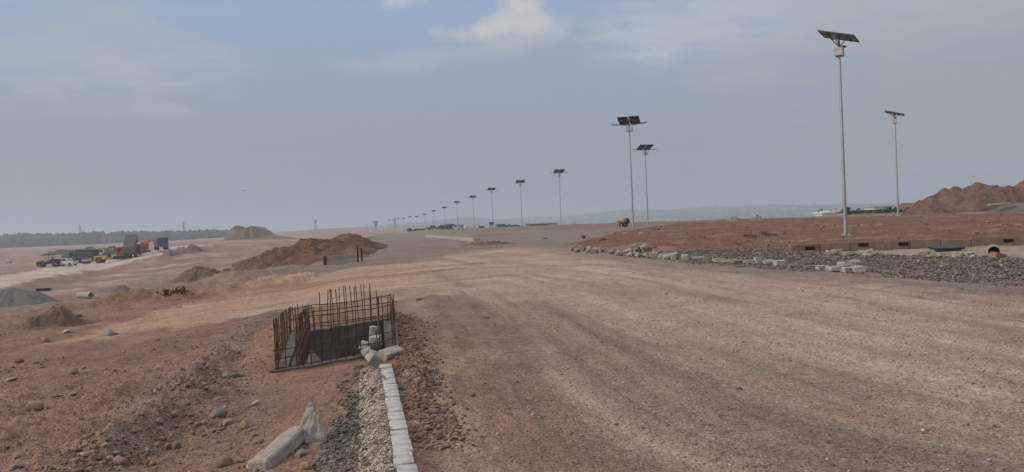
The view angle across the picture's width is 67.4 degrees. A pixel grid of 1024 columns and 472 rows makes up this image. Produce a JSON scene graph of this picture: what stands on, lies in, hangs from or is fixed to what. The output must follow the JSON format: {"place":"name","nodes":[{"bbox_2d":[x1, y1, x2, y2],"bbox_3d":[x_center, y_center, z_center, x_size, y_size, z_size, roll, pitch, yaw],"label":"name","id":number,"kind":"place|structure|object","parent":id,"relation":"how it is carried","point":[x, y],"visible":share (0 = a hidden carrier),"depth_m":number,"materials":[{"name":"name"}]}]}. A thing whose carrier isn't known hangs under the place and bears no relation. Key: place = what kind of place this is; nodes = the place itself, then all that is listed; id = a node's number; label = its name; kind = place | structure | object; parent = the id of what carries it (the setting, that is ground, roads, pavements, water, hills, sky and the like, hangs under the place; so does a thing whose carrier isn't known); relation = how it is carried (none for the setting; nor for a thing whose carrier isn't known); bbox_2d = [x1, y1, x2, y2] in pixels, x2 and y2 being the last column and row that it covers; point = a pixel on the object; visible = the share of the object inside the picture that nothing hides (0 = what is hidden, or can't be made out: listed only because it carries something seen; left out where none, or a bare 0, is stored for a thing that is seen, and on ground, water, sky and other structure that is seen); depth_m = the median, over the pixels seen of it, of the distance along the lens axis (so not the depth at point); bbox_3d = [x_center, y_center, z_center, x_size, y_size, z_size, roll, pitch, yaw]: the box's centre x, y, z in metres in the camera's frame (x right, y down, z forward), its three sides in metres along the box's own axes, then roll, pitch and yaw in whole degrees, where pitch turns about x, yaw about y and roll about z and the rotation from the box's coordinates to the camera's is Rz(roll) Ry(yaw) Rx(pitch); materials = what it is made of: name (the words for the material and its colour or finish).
{"place":"outdoors","nodes":[
{"label":"outdoors","id":0,"kind":"place"},
{"bbox_2d":[0,244,212,287],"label":"haul road","id":1,"kind":"structure","parent":0,"point":[21,277],"depth_m":155.70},
{"bbox_2d":[36,254,61,266],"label":"road roller","id":2,"kind":"object","parent":1,"relation":"on","point":[54,262],"visible":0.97,"depth_m":171.90,"materials":[{"name":"metal"}]},
{"bbox_2d":[57,258,78,266],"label":"pickup","id":3,"kind":"object","parent":1,"relation":"on","point":[68,261],"visible":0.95,"depth_m":172.19,"materials":[{"name":"white paint"}]},
{"bbox_2d":[61,252,93,262],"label":"dump truck","id":4,"kind":"object","parent":1,"relation":"on","point":[74,256],"visible":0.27,"depth_m":191.62,"materials":[{"name":"black paint"}]},
{"bbox_2d":[71,248,100,255],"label":"dump truck","id":5,"kind":"object","parent":1,"relation":"on","point":[95,251],"visible":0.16,"depth_m":203.33,"materials":[{"name":"black paint"}]},
{"bbox_2d":[81,254,107,263],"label":"road roller","id":6,"kind":"object","parent":1,"relation":"on","point":[97,259],"visible":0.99,"depth_m":174.32,"materials":[{"name":"metal"}]},
{"bbox_2d":[97,249,111,256],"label":"wheel loader","id":7,"kind":"object","parent":1,"relation":"on","point":[101,252],"visible":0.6,"depth_m":196.51,"materials":[{"name":"white paint"}]},
{"bbox_2d":[102,246,132,259],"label":"excavator","id":8,"kind":"object","parent":1,"relation":"on","point":[119,252],"visible":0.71,"depth_m":181.66,"materials":[{"name":"orange paint"}]},
{"bbox_2d":[122,234,141,257],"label":"dump truck","id":9,"kind":"object","parent":1,"relation":"on","point":[131,245],"visible":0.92,"depth_m":180.93,"materials":[{"name":"black paint"}]},
{"bbox_2d":[133,239,169,254],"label":"excavator","id":10,"kind":"object","parent":1,"relation":"on","point":[145,246],"visible":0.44,"depth_m":193.54,"materials":[{"name":"orange paint"}]},
{"bbox_2d":[153,238,168,249],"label":"dump truck","id":11,"kind":"object","parent":1,"relation":"on","point":[162,242],"visible":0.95,"depth_m":185.87,"materials":[{"name":"blue paint"}]},
{"bbox_2d":[62,266,371,341],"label":"dirt track","id":12,"kind":"structure","parent":0,"point":[299,289],"depth_m":21.03,"materials":[{"name":"soil"}]},
{"bbox_2d":[223,225,274,240],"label":"earth hill","id":13,"kind":"structure","parent":0,"point":[241,233],"depth_m":393.85,"materials":[{"name":"brown soil"}]},
{"bbox_2d":[250,235,300,239],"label":"earth hill","id":14,"kind":"structure","parent":0,"point":[273,237],"depth_m":375.47,"materials":[{"name":"brown soil"}]},
{"bbox_2d":[313,365,394,471],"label":"loose gravel","id":15,"kind":"structure","parent":0,"point":[338,421],"depth_m":5.95,"materials":[{"name":"gravel"}]},
{"bbox_2d":[0,203,900,471],"bbox_3d":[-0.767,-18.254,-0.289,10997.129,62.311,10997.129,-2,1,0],"label":"ground","id":16,"kind":"structure","parent":0,"point":[518,443],"depth_m":9.86,"materials":[{"name":"soil"}]},
{"bbox_2d":[4,377,18,381],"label":"stone","id":17,"kind":"object","parent":16,"relation":"on","point":[11,379],"visible":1,"depth_m":10.43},
{"bbox_2d":[8,463,24,470],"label":"stone","id":18,"kind":"object","parent":16,"relation":"on","point":[13,467],"visible":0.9,"depth_m":6.09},
{"bbox_2d":[13,453,24,459],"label":"stone","id":19,"kind":"object","parent":16,"relation":"on","point":[17,456],"visible":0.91,"depth_m":6.36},
{"bbox_2d":[0,288,61,307],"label":"gravel heap","id":20,"kind":"object","parent":16,"relation":"on","point":[10,297],"visible":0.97,"depth_m":80.00,"materials":[{"name":"gravel"}]},
{"bbox_2d":[25,400,43,410],"bbox_3d":[-5.442,1.942,8.783,0.198,0.130,0.180,-2,1,21],"label":"stone","id":21,"kind":"object","parent":16,"relation":"on","point":[37,405],"visible":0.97,"depth_m":8.72,"materials":[{"name":"stone"}]},
{"bbox_2d":[35,287,51,290],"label":"culvert","id":22,"kind":"object","parent":16,"relation":"on","point":[44,289],"visible":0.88,"depth_m":104.33,"materials":[{"name":"concrete"}]},
{"bbox_2d":[41,337,49,342],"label":"stone","id":23,"kind":"object","parent":16,"relation":"on","point":[45,339],"visible":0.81,"depth_m":15.52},
{"bbox_2d":[6,306,91,330],"bbox_3d":[-11.034,2.082,18.397,1.853,0.807,1.565,-2,1,21],"label":"dirt mound","id":24,"kind":"object","parent":16,"relation":"on","point":[54,317],"visible":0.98,"depth_m":18.10,"materials":[{"name":"brown soil"}]},
{"bbox_2d":[39,249,70,255],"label":"overgrown mound","id":25,"kind":"object","parent":16,"relation":"on","point":[58,251],"visible":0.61,"depth_m":328.60,"materials":[{"name":"soil"}]},
{"bbox_2d":[68,367,78,373],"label":"stone","id":26,"kind":"object","parent":16,"relation":"on","point":[73,370],"visible":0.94,"depth_m":10.46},
{"bbox_2d":[76,292,93,298],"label":"concrete pipe","id":27,"kind":"object","parent":16,"relation":"on","point":[89,295],"visible":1,"depth_m":87.21,"materials":[{"name":"concrete"}]},
{"bbox_2d":[84,246,115,255],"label":"overgrown mound","id":28,"kind":"object","parent":16,"relation":"on","point":[113,251],"visible":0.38,"depth_m":288.51,"materials":[{"name":"soil"}]},
{"bbox_2d":[104,328,117,335],"bbox_3d":[-8.314,2.021,15.904,0.264,0.223,0.244,-2,1,0],"label":"concrete chunk","id":29,"kind":"object","parent":16,"relation":"on","point":[109,332],"visible":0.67,"depth_m":15.82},
{"bbox_2d":[0,229,229,247],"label":"wood","id":30,"kind":"object","parent":16,"relation":"on","point":[17,240],"visible":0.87,"depth_m":805.47,"materials":[{"name":"green plant"}]},
{"bbox_2d":[99,285,130,292],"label":"dirt mound","id":31,"kind":"object","parent":16,"relation":"on","point":[119,288],"visible":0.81,"depth_m":93.36,"materials":[{"name":"grey soil"}]},
{"bbox_2d":[113,456,126,465],"bbox_3d":[-3.038,1.742,5.944,0.099,0.082,0.068,-2,1,0],"label":"stone","id":32,"kind":"object","parent":16,"relation":"on","point":[119,460],"visible":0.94,"depth_m":5.92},
{"bbox_2d":[0,289,324,471],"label":"loose stones","id":33,"kind":"object","parent":16,"relation":"on","point":[92,464],"visible":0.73,"depth_m":7.31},
{"bbox_2d":[247,425,304,471],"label":"concrete slab","id":34,"kind":"object","parent":33,"relation":"on","point":[281,446],"depth_m":5.64,"materials":[{"name":"concrete"}]},
{"bbox_2d":[157,288,176,295],"bbox_3d":[-10.349,1.721,23.124,0.702,0.383,0.858,-3,1,-15],"label":"shrub","id":35,"kind":"object","parent":16,"relation":"on","point":[166,291],"visible":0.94,"depth_m":23.13,"materials":[{"name":"green plant"}]},
{"bbox_2d":[163,249,170,255],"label":"concrete block","id":36,"kind":"object","parent":16,"relation":"on","point":[166,252],"depth_m":176.58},
{"bbox_2d":[172,440,181,450],"bbox_3d":[-2.819,1.769,6.451,0.080,0.106,0.068,-2,1,0],"label":"stone","id":37,"kind":"object","parent":16,"relation":"on","point":[176,444],"visible":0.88,"depth_m":6.43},
{"bbox_2d":[177,247,184,253],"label":"concrete block","id":38,"kind":"object","parent":16,"relation":"on","point":[180,250],"depth_m":178.22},
{"bbox_2d":[171,286,193,294],"bbox_3d":[-9.954,1.675,23.221,0.650,0.360,0.534,-2,1,41],"label":"shrub","id":39,"kind":"object","parent":16,"relation":"on","point":[181,291],"visible":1,"depth_m":23.15,"materials":[{"name":"green plant"}]},
{"bbox_2d":[168,266,221,284],"bbox_3d":[-13.210,1.827,32.171,2.758,1.153,2.345,-2,1,0],"label":"dirt mound","id":40,"kind":"object","parent":16,"relation":"on","point":[195,274],"visible":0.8,"depth_m":31.72,"materials":[{"name":"brown soil"}]},
{"bbox_2d":[185,244,204,251],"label":"dirt mound","id":41,"kind":"object","parent":16,"relation":"on","point":[192,248],"visible":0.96,"depth_m":181.41,"materials":[{"name":"brown soil"}]},
{"bbox_2d":[208,408,227,418],"bbox_3d":[-2.842,1.714,7.413,0.182,0.110,0.179,-2,1,0],"label":"stone","id":42,"kind":"object","parent":16,"relation":"on","point":[219,412],"visible":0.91,"depth_m":7.36,"materials":[{"name":"stone"}]},
{"bbox_2d":[214,453,232,467],"bbox_3d":[-2.160,1.699,5.777,0.135,0.113,0.137,-2,1,0],"label":"stone","id":43,"kind":"object","parent":16,"relation":"on","point":[224,460],"visible":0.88,"depth_m":5.73,"materials":[{"name":"stone"}]},
{"bbox_2d":[222,418,233,426],"bbox_3d":[-2.628,1.729,7.121,0.110,0.075,0.106,-3,1,-39],"label":"stone","id":44,"kind":"object","parent":16,"relation":"on","point":[228,421],"visible":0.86,"depth_m":7.09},
{"bbox_2d":[239,420,248,428],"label":"stone","id":45,"kind":"object","parent":16,"relation":"on","point":[244,424],"visible":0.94,"depth_m":6.83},
{"bbox_2d":[294,449,307,458],"bbox_3d":[-1.536,1.594,5.609,0.091,0.073,0.090,-3,1,-40],"label":"stone","id":46,"kind":"object","parent":16,"relation":"on","point":[300,453],"visible":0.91,"depth_m":5.58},
{"bbox_2d":[301,461,311,469],"bbox_3d":[-1.409,1.577,5.270,0.072,0.065,0.073,-2,1,0],"label":"stone","id":47,"kind":"object","parent":16,"relation":"on","point":[305,465],"visible":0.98,"depth_m":5.25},
{"bbox_2d":[230,233,387,270],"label":"dirt mound","id":48,"kind":"object","parent":16,"relation":"on","point":[308,251],"visible":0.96,"depth_m":46.15,"materials":[{"name":"red soil"}]},
{"bbox_2d":[299,403,328,444],"bbox_3d":[-1.542,1.459,6.006,0.230,0.324,0.214,-2,1,0],"label":"concrete chunk","id":49,"kind":"object","parent":16,"relation":"on","point":[313,425],"visible":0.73,"depth_m":5.94,"materials":[{"name":"concrete"}]},
{"bbox_2d":[270,317,398,372],"bbox_3d":[-2.400,1.851,10.829,1.626,1.055,2.521,-3,1,-10],"label":"concrete pit","id":50,"kind":"object","parent":16,"relation":"in","point":[343,333],"visible":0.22,"depth_m":11.42,"materials":[{"name":"concrete"}]},
{"bbox_2d":[273,283,396,369],"bbox_3d":[-2.388,1.324,10.826,1.569,1.151,2.433,-3,1,-9],"label":"rebar cage","id":51,"kind":"object","parent":16,"relation":"on","point":[303,346],"visible":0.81,"depth_m":10.62,"materials":[{"name":"metal"}]},
{"bbox_2d":[369,326,380,336],"bbox_3d":[-1.969,1.399,11.014,0.169,0.225,0.271,-3,1,-12],"label":"kerb block","id":52,"kind":"object","parent":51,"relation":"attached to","point":[372,329],"depth_m":10.88,"materials":[{"name":"concrete"}]},
{"bbox_2d":[369,334,381,348],"bbox_3d":[-1.891,1.460,10.633,0.157,0.178,0.271,-3,1,-6],"label":"kerb block","id":53,"kind":"object","parent":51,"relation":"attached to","point":[373,339],"depth_m":10.51,"materials":[{"name":"concrete"}]},
{"bbox_2d":[323,248,362,264],"bbox_3d":[-8.081,1.016,36.773,1.936,0.848,0.095,-3,1,-29],"label":"rebar cage","id":54,"kind":"object","parent":16,"relation":"on","point":[325,262],"visible":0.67,"depth_m":36.73,"materials":[{"name":"metal"}]},
{"bbox_2d":[361,346,370,359],"bbox_3d":[-1.890,1.537,10.042,0.164,0.186,0.179,-3,1,-18],"label":"kerb block","id":55,"kind":"object","parent":16,"relation":"on","point":[364,351],"depth_m":9.98,"materials":[{"name":"concrete"}]},
{"bbox_2d":[359,340,373,349],"bbox_3d":[-1.972,1.493,10.430,0.176,0.161,0.157,-2,1,29],"label":"kerb block","id":56,"kind":"object","parent":16,"relation":"on","point":[365,346],"depth_m":10.38,"materials":[{"name":"concrete"}]},
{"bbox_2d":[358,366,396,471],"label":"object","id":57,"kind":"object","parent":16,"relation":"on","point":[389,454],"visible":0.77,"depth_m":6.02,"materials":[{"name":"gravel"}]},
{"bbox_2d":[381,368,393,373],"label":"kerb block","id":58,"kind":"structure","parent":16,"relation":"on","point":[386,370],"depth_m":8.24,"materials":[{"name":"concrete"}]},
{"bbox_2d":[382,373,394,377],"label":"kerb block","id":59,"kind":"structure","parent":16,"relation":"on","point":[388,375],"depth_m":7.96,"materials":[{"name":"concrete"}]},
{"bbox_2d":[382,378,395,383],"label":"kerb block","id":60,"kind":"structure","parent":16,"relation":"on","point":[390,381],"depth_m":7.64,"materials":[{"name":"concrete"}]},
{"bbox_2d":[383,383,397,390],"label":"kerb block","id":61,"kind":"structure","parent":16,"relation":"on","point":[390,387],"depth_m":7.39,"materials":[{"name":"concrete"}]},
{"bbox_2d":[378,345,404,360],"bbox_3d":[-1.469,1.435,9.368,0.182,0.176,0.312,-2,1,42],"label":"kerb block","id":62,"kind":"object","parent":16,"relation":"on","point":[386,354],"depth_m":9.30,"materials":[{"name":"concrete"}]},
{"bbox_2d":[385,389,399,396],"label":"kerb block","id":63,"kind":"structure","parent":16,"relation":"on","point":[391,393],"depth_m":7.09,"materials":[{"name":"concrete"}]},
{"bbox_2d":[385,396,400,404],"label":"kerb block","id":64,"kind":"structure","parent":16,"relation":"on","point":[393,400],"depth_m":6.82,"materials":[{"name":"concrete"}]},
{"bbox_2d":[386,403,402,411],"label":"kerb block","id":65,"kind":"structure","parent":16,"relation":"on","point":[393,407],"depth_m":6.52,"materials":[{"name":"concrete"}]},
{"bbox_2d":[387,411,404,419],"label":"kerb block","id":66,"kind":"structure","parent":16,"relation":"on","point":[398,415],"depth_m":6.24,"materials":[{"name":"concrete"}]},
{"bbox_2d":[389,419,407,430],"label":"kerb block","id":67,"kind":"structure","parent":16,"relation":"on","point":[397,425],"depth_m":5.94,"materials":[{"name":"concrete"}]},
{"bbox_2d":[390,429,408,440],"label":"kerb block","id":68,"kind":"structure","parent":16,"relation":"on","point":[402,434],"depth_m":5.67,"materials":[{"name":"concrete"}]},
{"bbox_2d":[392,439,412,453],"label":"kerb block","id":69,"kind":"structure","parent":16,"relation":"on","point":[402,445],"depth_m":5.38,"materials":[{"name":"concrete"}]},
{"bbox_2d":[393,450,414,468],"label":"kerb block","id":70,"kind":"structure","parent":16,"relation":"on","point":[402,457],"depth_m":5.07,"materials":[{"name":"concrete"}]},
{"bbox_2d":[396,464,417,471],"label":"kerb block","id":71,"kind":"structure","parent":16,"relation":"on","point":[407,468],"depth_m":4.87,"materials":[{"name":"concrete"}]},
{"bbox_2d":[373,312,494,450],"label":"dirt clods","id":72,"kind":"object","parent":16,"relation":"on","point":[439,435],"visible":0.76,"depth_m":7.05,"materials":[{"name":"soil"}]},
{"bbox_2d":[415,441,459,462],"bbox_3d":[-0.507,1.469,5.200,0.316,0.144,0.019,-3,1,-9],"label":"straw stalk","id":73,"kind":"object","parent":16,"relation":"on","point":[434,444],"visible":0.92,"depth_m":5.20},
{"bbox_2d":[357,203,849,227],"bbox_3d":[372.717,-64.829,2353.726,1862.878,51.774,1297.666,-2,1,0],"label":"town","id":74,"kind":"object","parent":16,"relation":"on","point":[654,219],"visible":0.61,"depth_m":2209.97},
{"bbox_2d":[0,0,1023,235],"label":"sky","id":75,"kind":"structure","parent":0,"point":[116,115],"materials":[{"name":"blue"}]},
{"bbox_2d":[313,249,1023,471],"bbox_3d":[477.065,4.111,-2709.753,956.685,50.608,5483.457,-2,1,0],"label":"gravel ground","id":76,"kind":"structure","parent":0,"point":[343,448],"depth_m":6.56,"materials":[{"name":"gravel"}]},
{"bbox_2d":[365,349,382,366],"bbox_3d":[-1.510,1.336,8.372,0.166,0.195,0.189,-3,1,-31],"label":"kerb block","id":77,"kind":"object","parent":76,"relation":"on","point":[373,358],"depth_m":8.32,"materials":[{"name":"concrete"}]},
{"bbox_2d":[754,257,762,262],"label":"kerb block","id":78,"kind":"object","parent":76,"relation":"on","point":[758,259],"depth_m":22.90,"materials":[{"name":"concrete"}]},
{"bbox_2d":[773,260,786,265],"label":"kerb block","id":79,"kind":"object","parent":76,"relation":"on","point":[780,262],"depth_m":21.94,"materials":[{"name":"concrete"}]},
{"bbox_2d":[365,211,1023,471],"bbox_3d":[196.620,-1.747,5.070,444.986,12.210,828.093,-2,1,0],"label":"gravel road","id":80,"kind":"structure","parent":0,"point":[529,257],"depth_m":8.79,"materials":[{"name":"gravel"}]},
{"bbox_2d":[425,235,479,240],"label":"concrete kerb","id":81,"kind":"structure","parent":80,"relation":"on","point":[455,238],"depth_m":64.77,"materials":[{"name":"concrete"}]},
{"bbox_2d":[463,240,514,245],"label":"dirt mound","id":82,"kind":"object","parent":80,"relation":"on","point":[482,243],"visible":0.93,"depth_m":49.48,"materials":[{"name":"brown soil"}]},
{"bbox_2d":[516,180,527,226],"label":"solar street lamp","id":83,"kind":"object","parent":80,"relation":"on","point":[520,182],"visible":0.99,"depth_m":149.87,"materials":[{"name":"metal"}]},
{"bbox_2d":[553,169,566,224],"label":"solar street lamp","id":84,"kind":"object","parent":80,"relation":"on","point":[558,171],"visible":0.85,"depth_m":124.87,"materials":[{"name":"metal"}]},
{"bbox_2d":[616,217,629,226],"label":"concrete mixer","id":85,"kind":"object","parent":80,"relation":"on","point":[624,221],"visible":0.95,"depth_m":79.75,"materials":[{"name":"paint"}]},
{"bbox_2d":[633,144,655,224],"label":"solar street lamp","id":86,"kind":"object","parent":80,"relation":"on","point":[644,148],"visible":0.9,"depth_m":87.87,"materials":[{"name":"metal"}]},
{"bbox_2d":[813,212,834,215],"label":"house","id":87,"kind":"structure","parent":80,"relation":"on","point":[823,213],"depth_m":116.50,"materials":[{"name":"white paint"}]},
{"bbox_2d":[825,265,844,271],"bbox_3d":[8.244,0.847,19.592,0.434,0.203,0.286,-3,1,-6],"label":"kerb block","id":88,"kind":"object","parent":80,"relation":"on","point":[833,268],"depth_m":19.47,"materials":[{"name":"concrete"}]},
{"bbox_2d":[841,267,851,272],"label":"kerb block","id":89,"kind":"object","parent":80,"relation":"on","point":[846,269],"depth_m":19.22,"materials":[{"name":"concrete"}]},
{"bbox_2d":[836,259,861,266],"bbox_3d":[8.811,0.726,20.076,0.556,0.207,0.366,-3,1,-8],"label":"kerb block","id":90,"kind":"object","parent":80,"relation":"on","point":[849,262],"depth_m":19.93,"materials":[{"name":"concrete"}]},
{"bbox_2d":[838,210,874,214],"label":"house","id":91,"kind":"structure","parent":80,"relation":"on","point":[864,212],"depth_m":132.99,"materials":[{"name":"white paint"}]},
{"bbox_2d":[851,265,866,272],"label":"kerb block","id":92,"kind":"object","parent":80,"relation":"on","point":[856,268],"depth_m":18.89,"materials":[{"name":"concrete"}]},
{"bbox_2d":[863,206,892,209],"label":"house","id":93,"kind":"structure","parent":80,"relation":"on","point":[875,207],"depth_m":147.98,"materials":[{"name":"white paint"}]},
{"bbox_2d":[880,207,896,212],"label":"shrub","id":94,"kind":"object","parent":80,"relation":"on","point":[890,210],"visible":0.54,"depth_m":117.28,"materials":[{"name":"green plant"}]},
{"bbox_2d":[896,203,913,209],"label":"house","id":95,"kind":"structure","parent":80,"relation":"on","point":[903,205],"depth_m":124.33,"materials":[{"name":"red paint"}]},
{"bbox_2d":[789,236,1023,251],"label":"drain kerb","id":96,"kind":"structure","parent":80,"relation":"on","point":[925,243],"depth_m":27.44,"materials":[{"name":"concrete"}]},
{"bbox_2d":[891,206,959,215],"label":"dirt mound","id":97,"kind":"object","parent":80,"relation":"on","point":[925,210],"visible":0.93,"depth_m":79.06,"materials":[{"name":"red soil"}]},
{"bbox_2d":[928,245,965,251],"bbox_3d":[14.587,0.431,25.797,1.000,0.185,0.526,-2,1,-3],"label":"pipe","id":98,"kind":"object","parent":80,"relation":"on","point":[944,248],"visible":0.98,"depth_m":25.70,"materials":[{"name":"black paint"}]},
{"bbox_2d":[906,180,1023,211],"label":"earth mound","id":99,"kind":"object","parent":80,"relation":"on","point":[976,197],"visible":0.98,"depth_m":85.12,"materials":[{"name":"red soil"}]},
{"bbox_2d":[986,244,1001,255],"bbox_3d":[13.790,0.437,21.985,0.380,0.380,0.360,-2,1,30],"label":"concrete pipe","id":100,"kind":"object","parent":80,"relation":"on","point":[993,248],"visible":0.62,"depth_m":21.94,"materials":[{"name":"concrete"}]},
{"bbox_2d":[988,252,1006,257],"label":"brick block","id":101,"kind":"object","parent":80,"relation":"on","point":[996,254],"depth_m":21.30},
{"bbox_2d":[984,203,1023,212],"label":"gravel heap","id":102,"kind":"object","parent":80,"relation":"on","point":[1013,207],"visible":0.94,"depth_m":73.65,"materials":[{"name":"gravel"}]},
{"bbox_2d":[566,212,1023,250],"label":"red earth ground","id":103,"kind":"structure","parent":0,"point":[717,239],"depth_m":40.79,"materials":[{"name":"soil"}]},
{"bbox_2d":[611,116,646,229],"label":"solar street lamp","id":104,"kind":"object","parent":103,"relation":"on","point":[626,121],"visible":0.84,"depth_m":60.88,"materials":[{"name":"metal"}]},
{"bbox_2d":[726,216,740,221],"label":"rubble heap","id":105,"kind":"object","parent":103,"relation":"on","point":[735,218],"visible":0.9,"depth_m":73.58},
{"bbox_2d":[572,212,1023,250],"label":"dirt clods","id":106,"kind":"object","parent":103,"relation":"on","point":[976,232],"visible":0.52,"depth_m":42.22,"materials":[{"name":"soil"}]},
{"bbox_2d":[817,30,859,235],"bbox_3d":[14.595,-4.423,33.944,1.466,9.267,2.820,-2,1,32],"label":"solar street lamp","id":107,"kind":"object","parent":103,"relation":"on","point":[838,50],"visible":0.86,"depth_m":33.89,"materials":[{"name":"metal"}]},
{"bbox_2d":[885,110,904,215],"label":"solar street lamp","id":108,"kind":"object","parent":103,"relation":"on","point":[895,123],"visible":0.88,"depth_m":65.89,"materials":[{"name":"metal"}]},
{"bbox_2d":[643,243,1023,287],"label":"loose gravel","id":109,"kind":"structure","parent":0,"point":[822,259],"depth_m":19.96,"materials":[{"name":"gravel"}]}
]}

